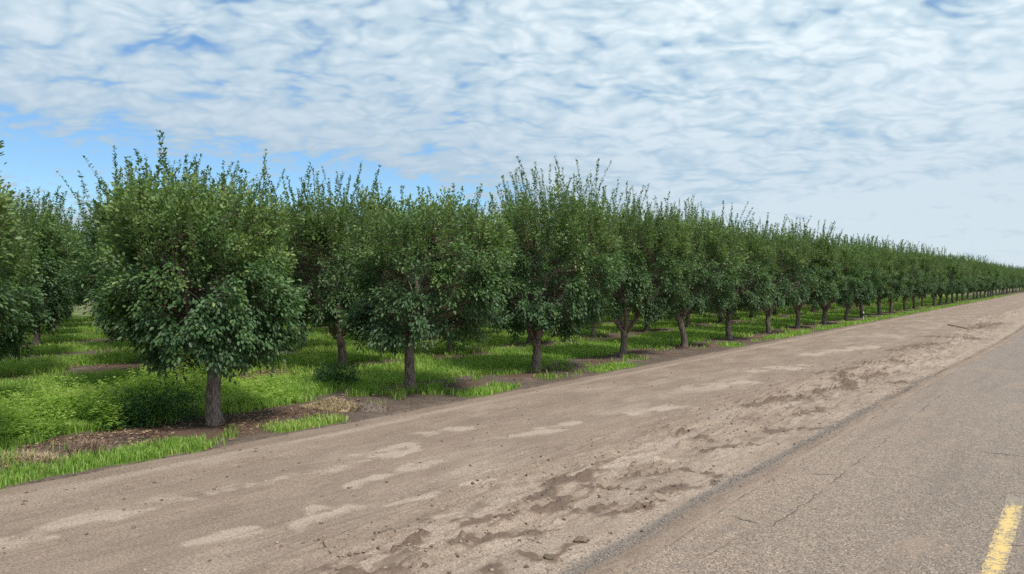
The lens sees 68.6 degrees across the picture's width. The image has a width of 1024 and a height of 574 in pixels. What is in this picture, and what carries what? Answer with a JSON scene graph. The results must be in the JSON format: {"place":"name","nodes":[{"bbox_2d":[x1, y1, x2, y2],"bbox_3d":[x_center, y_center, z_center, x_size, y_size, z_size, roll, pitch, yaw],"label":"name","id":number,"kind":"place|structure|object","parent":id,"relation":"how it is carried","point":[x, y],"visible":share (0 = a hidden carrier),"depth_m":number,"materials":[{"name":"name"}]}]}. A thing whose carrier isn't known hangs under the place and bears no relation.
{"place":"outdoors","nodes":[
{"label":"outdoors","id":0,"kind":"place"},
{"bbox_2d":[0,293,1023,573],"bbox_3d":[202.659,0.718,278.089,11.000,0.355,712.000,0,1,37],"label":"dirt road","id":1,"kind":"structure","parent":0,"point":[436,441],"depth_m":11.60,"materials":[{"name":"brown soil"}]},
{"bbox_2d":[2,340,961,573],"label":"soil crumbs","id":2,"kind":"object","parent":1,"relation":"on","point":[431,545],"visible":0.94,"depth_m":10.92,"materials":[{"name":"brown soil"}]},
{"bbox_2d":[543,553,553,559],"bbox_3d":[0.396,2.908,8.086,0.096,0.071,0.144,0,1,-22],"label":"dirt clod","id":3,"kind":"object","parent":1,"relation":"on","point":[548,556],"visible":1,"depth_m":8.05,"materials":[{"name":"beige soil"}]},
{"bbox_2d":[573,536,588,543],"bbox_3d":[0.799,2.916,8.641,0.218,0.096,0.154,0,1,-37],"label":"dirt clod","id":4,"kind":"object","parent":1,"relation":"on","point":[581,539],"visible":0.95,"depth_m":8.60,"materials":[{"name":"brown soil"}]},
{"bbox_2d":[0,288,1023,488],"bbox_3d":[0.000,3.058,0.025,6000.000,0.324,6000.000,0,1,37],"label":"ground","id":5,"kind":"structure","parent":0,"point":[414,401],"depth_m":21.04,"materials":[{"name":"soil"}]},
{"bbox_2d":[0,140,39,338],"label":"orchard tree","id":6,"kind":"object","parent":5,"relation":"on","point":[7,310],"visible":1,"depth_m":11.75,"materials":[{"name":"green plant"}]},
{"bbox_2d":[0,199,50,362],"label":"orchard tree","id":7,"kind":"object","parent":5,"relation":"on","point":[7,343],"visible":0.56,"depth_m":16.79,"materials":[{"name":"green plant"}]},
{"bbox_2d":[0,446,70,466],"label":"dry grass clump","id":8,"kind":"object","parent":5,"relation":"on","point":[39,457],"visible":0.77,"depth_m":12.12,"materials":[{"name":"beige plant"}]},
{"bbox_2d":[6,182,81,337],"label":"orchard tree","id":9,"kind":"object","parent":5,"relation":"on","point":[49,257],"visible":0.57,"depth_m":23.13,"materials":[{"name":"green plant"}]},
{"bbox_2d":[9,189,85,357],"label":"orchard tree","id":10,"kind":"object","parent":5,"relation":"on","point":[69,235],"visible":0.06,"depth_m":29.34,"materials":[{"name":"green plant"}]},
{"bbox_2d":[19,201,90,343],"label":"orchard tree","id":11,"kind":"object","parent":5,"relation":"on","point":[36,338],"visible":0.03,"depth_m":34.94,"materials":[{"name":"green plant"}]},
{"bbox_2d":[32,223,86,332],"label":"orchard tree","id":12,"kind":"object","parent":5,"relation":"on","point":[86,257],"depth_m":41.30,"materials":[{"name":"green plant"}]},
{"bbox_2d":[42,231,95,327],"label":"orchard tree","id":13,"kind":"object","parent":5,"relation":"on","point":[77,299],"depth_m":47.24,"materials":[{"name":"green plant"}]},
{"bbox_2d":[55,435,115,455],"bbox_3d":[-7.246,2.728,12.918,1.212,0.359,1.241,0,1,-33],"label":"dry weed clump","id":14,"kind":"object","parent":5,"relation":"on","point":[84,446],"visible":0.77,"depth_m":12.86,"materials":[{"name":"beige plant"}]},
{"bbox_2d":[78,208,187,294],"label":"orchard tree","id":15,"kind":"object","parent":5,"relation":"on","point":[92,261],"depth_m":31.91,"materials":[{"name":"green plant"}]},
{"bbox_2d":[91,378,201,429],"bbox_3d":[-7.409,2.434,15.697,1.814,0.932,2.095,0,0,3],"label":"leafy bush","id":16,"kind":"object","parent":5,"relation":"on","point":[186,414],"visible":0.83,"depth_m":15.56,"materials":[{"name":"green plant"}]},
{"bbox_2d":[52,145,263,382],"bbox_3d":[-9.720,-0.448,21.124,5.193,6.675,5.516,0,1,42],"label":"orchard tree","id":17,"kind":"object","parent":5,"relation":"on","point":[85,242],"visible":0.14,"depth_m":19.81,"materials":[{"name":"green plant"}]},
{"bbox_2d":[85,182,249,356],"bbox_3d":[-12.360,-0.381,27.579,5.734,6.472,5.531,0,1,-31],"label":"orchard tree","id":18,"kind":"object","parent":5,"relation":"on","point":[161,256],"visible":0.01,"depth_m":26.14,"materials":[{"name":"green plant"}]},
{"bbox_2d":[84,130,316,425],"bbox_3d":[-6.226,-0.122,15.279,4.288,6.195,4.076,0,1,37],"label":"orchard tree","id":19,"kind":"object","parent":5,"relation":"on","point":[141,221],"visible":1,"depth_m":14.50,"materials":[{"name":"green plant"}]},
{"bbox_2d":[250,192,353,348],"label":"orchard tree","id":20,"kind":"object","parent":5,"relation":"on","point":[334,286],"visible":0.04,"depth_m":31.13,"materials":[{"name":"green plant"}]},
{"bbox_2d":[296,396,360,411],"bbox_3d":[-4.155,2.675,17.283,1.864,0.356,1.088,0,0,0],"label":"straw heap","id":21,"kind":"object","parent":5,"relation":"on","point":[332,404],"visible":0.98,"depth_m":17.16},
{"bbox_2d":[307,359,359,385],"bbox_3d":[-5.086,2.470,21.521,1.543,0.808,1.746,0,1,-30],"label":"leafy bush","id":22,"kind":"object","parent":5,"relation":"on","point":[331,369],"visible":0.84,"depth_m":21.32,"materials":[{"name":"green plant"}]},
{"bbox_2d":[258,161,417,366],"bbox_3d":[-5.949,-0.686,25.822,5.472,7.144,6.094,0,0,-12],"label":"orchard tree","id":23,"kind":"object","parent":5,"relation":"on","point":[317,224],"visible":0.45,"depth_m":24.32,"materials":[{"name":"green plant"}]},
{"bbox_2d":[329,227,350,311],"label":"orchard tree","id":24,"kind":"object","parent":5,"relation":"on","point":[339,274],"depth_m":40.40,"materials":[{"name":"green plant"}]},
{"bbox_2d":[354,402,392,412],"bbox_3d":[-3.314,2.773,17.318,1.197,0.255,0.844,0,0,0],"label":"soil mound","id":25,"kind":"object","parent":5,"relation":"on","point":[373,407],"visible":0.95,"depth_m":17.19,"materials":[{"name":"brown soil"}]},
{"bbox_2d":[336,183,524,392],"bbox_3d":[-2.188,0.037,19.815,4.756,5.811,5.078,0,0,-8],"label":"orchard tree","id":26,"kind":"object","parent":5,"relation":"on","point":[406,325],"visible":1,"depth_m":18.73,"materials":[{"name":"green plant"}]},
{"bbox_2d":[0,302,870,444],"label":"weeds","id":27,"kind":"object","parent":5,"relation":"on","point":[47,403],"visible":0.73,"depth_m":16.20,"materials":[{"name":"green plant"}]},
{"bbox_2d":[390,198,489,353],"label":"orchard tree","id":28,"kind":"object","parent":5,"relation":"on","point":[420,275],"visible":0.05,"depth_m":29.08,"materials":[{"name":"green plant"}]},
{"bbox_2d":[0,312,890,466],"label":"leaf litter","id":29,"kind":"object","parent":5,"relation":"on","point":[118,432],"visible":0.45,"depth_m":15.96,"materials":[{"name":"brown plant"}]},
{"bbox_2d":[0,294,1003,488],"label":"grass","id":30,"kind":"structure","parent":5,"relation":"on","point":[499,359],"depth_m":26.07,"materials":[{"name":"green plant"}]},
{"bbox_2d":[508,222,572,343],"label":"orchard tree","id":31,"kind":"object","parent":5,"relation":"on","point":[544,268],"visible":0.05,"depth_m":33.32,"materials":[{"name":"green plant"}]},
{"bbox_2d":[476,156,630,371],"bbox_3d":[1.508,-0.657,24.487,5.275,7.085,5.386,0,1,37],"label":"orchard tree","id":32,"kind":"object","parent":5,"relation":"on","point":[577,225],"visible":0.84,"depth_m":23.27,"materials":[{"name":"green plant"}]},
{"bbox_2d":[552,238,637,336],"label":"orchard tree","id":33,"kind":"object","parent":5,"relation":"on","point":[594,333],"visible":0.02,"depth_m":39.04,"materials":[{"name":"green plant"}]},
{"bbox_2d":[565,181,700,356],"bbox_3d":[4.457,-0.611,29.000,5.148,6.958,5.241,0,1,37],"label":"orchard tree","id":34,"kind":"object","parent":5,"relation":"on","point":[656,237],"visible":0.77,"depth_m":27.79,"materials":[{"name":"green plant"}]},
{"bbox_2d":[626,244,685,330],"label":"orchard tree","id":35,"kind":"object","parent":5,"relation":"on","point":[646,327],"visible":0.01,"depth_m":43.15,"materials":[{"name":"green plant"}]},
{"bbox_2d":[649,259,707,326],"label":"orchard tree","id":36,"kind":"object","parent":5,"relation":"on","point":[687,318],"depth_m":48.10,"materials":[{"name":"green plant"}]},
{"bbox_2d":[633,196,750,346],"bbox_3d":[7.930,-0.657,33.628,5.386,6.906,5.169,0,1,37],"label":"orchard tree","id":37,"kind":"object","parent":5,"relation":"on","point":[717,255],"visible":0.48,"depth_m":32.34,"materials":[{"name":"green plant"}]},
{"bbox_2d":[716,267,727,322],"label":"orchard tree","id":38,"kind":"object","parent":5,"relation":"on","point":[720,319],"visible":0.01,"depth_m":52.61,"materials":[{"name":"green plant"}]},
{"bbox_2d":[685,208,781,338],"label":"orchard tree","id":39,"kind":"object","parent":5,"relation":"on","point":[752,272],"visible":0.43,"depth_m":36.66,"materials":[{"name":"green plant"}]},
{"bbox_2d":[749,232,779,318],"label":"orchard tree","id":40,"kind":"object","parent":5,"relation":"on","point":[751,315],"depth_m":57.19,"materials":[{"name":"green plant"}]},
{"bbox_2d":[728,213,824,332],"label":"orchard tree","id":41,"kind":"object","parent":5,"relation":"on","point":[791,254],"visible":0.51,"depth_m":41.17,"materials":[{"name":"green plant"}]},
{"bbox_2d":[758,214,846,327],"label":"orchard tree","id":42,"kind":"object","parent":5,"relation":"on","point":[819,252],"visible":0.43,"depth_m":45.77,"materials":[{"name":"green plant"}]},
{"bbox_2d":[795,229,872,323],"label":"orchard tree","id":43,"kind":"object","parent":5,"relation":"on","point":[849,259],"visible":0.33,"depth_m":49.95,"materials":[{"name":"green plant"}]},
{"bbox_2d":[817,233,886,319],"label":"orchard tree","id":44,"kind":"object","parent":5,"relation":"on","point":[873,262],"visible":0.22,"depth_m":54.91,"materials":[{"name":"green plant"}]},
{"bbox_2d":[840,233,901,316],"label":"orchard tree","id":45,"kind":"object","parent":5,"relation":"on","point":[887,278],"visible":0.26,"depth_m":59.41,"materials":[{"name":"green plant"}]},
{"bbox_2d":[863,239,912,314],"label":"orchard tree","id":46,"kind":"object","parent":5,"relation":"on","point":[899,281],"visible":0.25,"depth_m":63.74,"materials":[{"name":"green plant"}]},
{"bbox_2d":[874,239,924,312],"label":"orchard tree","id":47,"kind":"object","parent":5,"relation":"on","point":[914,263],"visible":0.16,"depth_m":67.95,"materials":[{"name":"green plant"}]},
{"bbox_2d":[886,241,942,308],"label":"orchard tree","id":48,"kind":"object","parent":5,"relation":"on","point":[934,278],"visible":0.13,"depth_m":77.02,"materials":[{"name":"green plant"}]},
{"bbox_2d":[894,241,936,310],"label":"orchard tree","id":49,"kind":"object","parent":5,"relation":"on","point":[926,265],"visible":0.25,"depth_m":72.39,"materials":[{"name":"green plant"}]},
{"bbox_2d":[913,255,947,306],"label":"orchard tree","id":50,"kind":"object","parent":5,"relation":"on","point":[941,280],"visible":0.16,"depth_m":82.16,"materials":[{"name":"green plant"}]},
{"bbox_2d":[926,246,964,305],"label":"orchard tree","id":51,"kind":"object","parent":5,"relation":"on","point":[953,273],"visible":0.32,"depth_m":85.93,"materials":[{"name":"green plant"}]},
{"bbox_2d":[937,255,968,304],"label":"orchard tree","id":52,"kind":"object","parent":5,"relation":"on","point":[960,276],"visible":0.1,"depth_m":90.42,"materials":[{"name":"green plant"}]},
{"bbox_2d":[945,257,973,303],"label":"orchard tree","id":53,"kind":"object","parent":5,"relation":"on","point":[962,288],"visible":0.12,"depth_m":95.19,"materials":[{"name":"green plant"}]},
{"bbox_2d":[946,252,974,302],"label":"orchard tree","id":54,"kind":"object","parent":5,"relation":"on","point":[967,276],"visible":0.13,"depth_m":99.84,"materials":[{"name":"green plant"}]},
{"bbox_2d":[952,255,982,301],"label":"orchard tree","id":55,"kind":"object","parent":5,"relation":"on","point":[973,268],"visible":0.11,"depth_m":104.16,"materials":[{"name":"green plant"}]},
{"bbox_2d":[954,253,981,300],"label":"orchard tree","id":56,"kind":"object","parent":5,"relation":"on","point":[976,281],"visible":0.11,"depth_m":109.15,"materials":[{"name":"green plant"}]},
{"bbox_2d":[955,256,989,299],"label":"orchard tree","id":57,"kind":"object","parent":5,"relation":"on","point":[982,266],"visible":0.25,"depth_m":113.26,"materials":[{"name":"green plant"}]},
{"bbox_2d":[968,255,994,298],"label":"orchard tree","id":58,"kind":"object","parent":5,"relation":"on","point":[989,273],"visible":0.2,"depth_m":117.52,"materials":[{"name":"green plant"}]},
{"bbox_2d":[976,261,997,298],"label":"orchard tree","id":59,"kind":"object","parent":5,"relation":"on","point":[991,281],"visible":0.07,"depth_m":122.58,"materials":[{"name":"green plant"}]},
{"bbox_2d":[979,259,1000,297],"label":"orchard tree","id":60,"kind":"object","parent":5,"relation":"on","point":[995,284],"visible":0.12,"depth_m":126.13,"materials":[{"name":"green plant"}]},
{"bbox_2d":[983,262,1002,296],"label":"orchard tree","id":61,"kind":"object","parent":5,"relation":"on","point":[999,284],"visible":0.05,"depth_m":131.43,"materials":[{"name":"green plant"}]},
{"bbox_2d":[987,264,1004,296],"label":"orchard tree","id":62,"kind":"object","parent":5,"relation":"on","point":[996,288],"visible":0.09,"depth_m":135.87,"materials":[{"name":"green plant"}]},
{"bbox_2d":[984,261,1009,296],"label":"orchard tree","id":63,"kind":"object","parent":5,"relation":"on","point":[1003,284],"visible":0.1,"depth_m":140.27,"materials":[{"name":"green plant"}]},
{"bbox_2d":[992,262,1008,295],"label":"orchard tree","id":64,"kind":"object","parent":5,"relation":"on","point":[1005,280],"visible":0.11,"depth_m":145.00,"materials":[{"name":"green plant"}]},
{"bbox_2d":[995,265,1011,295],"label":"orchard tree","id":65,"kind":"object","parent":5,"relation":"on","point":[1007,275],"visible":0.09,"depth_m":149.50,"materials":[{"name":"green plant"}]},
{"bbox_2d":[998,267,1012,294],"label":"orchard tree","id":66,"kind":"object","parent":5,"relation":"on","point":[1010,277],"visible":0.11,"depth_m":154.44,"materials":[{"name":"green plant"}]},
{"bbox_2d":[1001,267,1016,294],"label":"orchard tree","id":67,"kind":"object","parent":5,"relation":"on","point":[1012,284],"visible":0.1,"depth_m":158.16,"materials":[{"name":"green plant"}]},
{"bbox_2d":[1003,267,1016,293],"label":"orchard tree","id":68,"kind":"object","parent":5,"relation":"on","point":[1014,277],"visible":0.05,"depth_m":163.06,"materials":[{"name":"green plant"}]},
{"bbox_2d":[1002,262,1018,293],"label":"orchard tree","id":69,"kind":"object","parent":5,"relation":"on","point":[1016,274],"visible":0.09,"depth_m":167.60,"materials":[{"name":"green plant"}]},
{"bbox_2d":[1007,269,1020,292],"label":"orchard tree","id":70,"kind":"object","parent":5,"relation":"on","point":[1019,275],"visible":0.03,"depth_m":171.89,"materials":[{"name":"green plant"}]},
{"bbox_2d":[1009,267,1023,292],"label":"orchard tree","id":71,"kind":"object","parent":5,"relation":"on","point":[1019,279],"visible":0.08,"depth_m":176.30,"materials":[{"name":"green plant"}]},
{"bbox_2d":[1011,268,1023,292],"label":"orchard tree","id":72,"kind":"object","parent":5,"relation":"on","point":[1021,278],"visible":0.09,"depth_m":180.71,"materials":[{"name":"green plant"}]},
{"bbox_2d":[1013,266,1023,291],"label":"orchard tree","id":73,"kind":"object","parent":5,"relation":"on","point":[1023,279],"visible":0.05,"depth_m":190.43,"materials":[{"name":"green plant"}]},
{"bbox_2d":[0,0,1023,267],"label":"sky","id":74,"kind":"structure","parent":0,"point":[899,120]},
{"bbox_2d":[349,371,947,573],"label":"gravel","id":75,"kind":"structure","parent":0,"point":[812,439],"depth_m":11.29,"materials":[{"name":"grey gravel"}]},
{"bbox_2d":[620,331,1023,573],"bbox_3d":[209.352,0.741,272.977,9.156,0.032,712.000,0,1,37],"label":"road","id":76,"kind":"structure","parent":0,"point":[940,479],"depth_m":10.22,"materials":[{"name":"grey asphalt"}]},
{"bbox_2d":[693,405,1017,563],"bbox_3d":[8.011,2.847,13.712,3.279,0.009,17.164,0,1,37],"label":"road crack","id":77,"kind":"object","parent":76,"relation":"on","point":[843,509],"visible":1,"depth_m":9.77,"materials":[{"name":"black asphalt"}]},
{"bbox_2d":[980,495,1023,573],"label":"road marking","id":78,"kind":"object","parent":76,"relation":"on","point":[997,556],"visible":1,"depth_m":8.65,"materials":[{"name":"yellow paint"}]}
]}

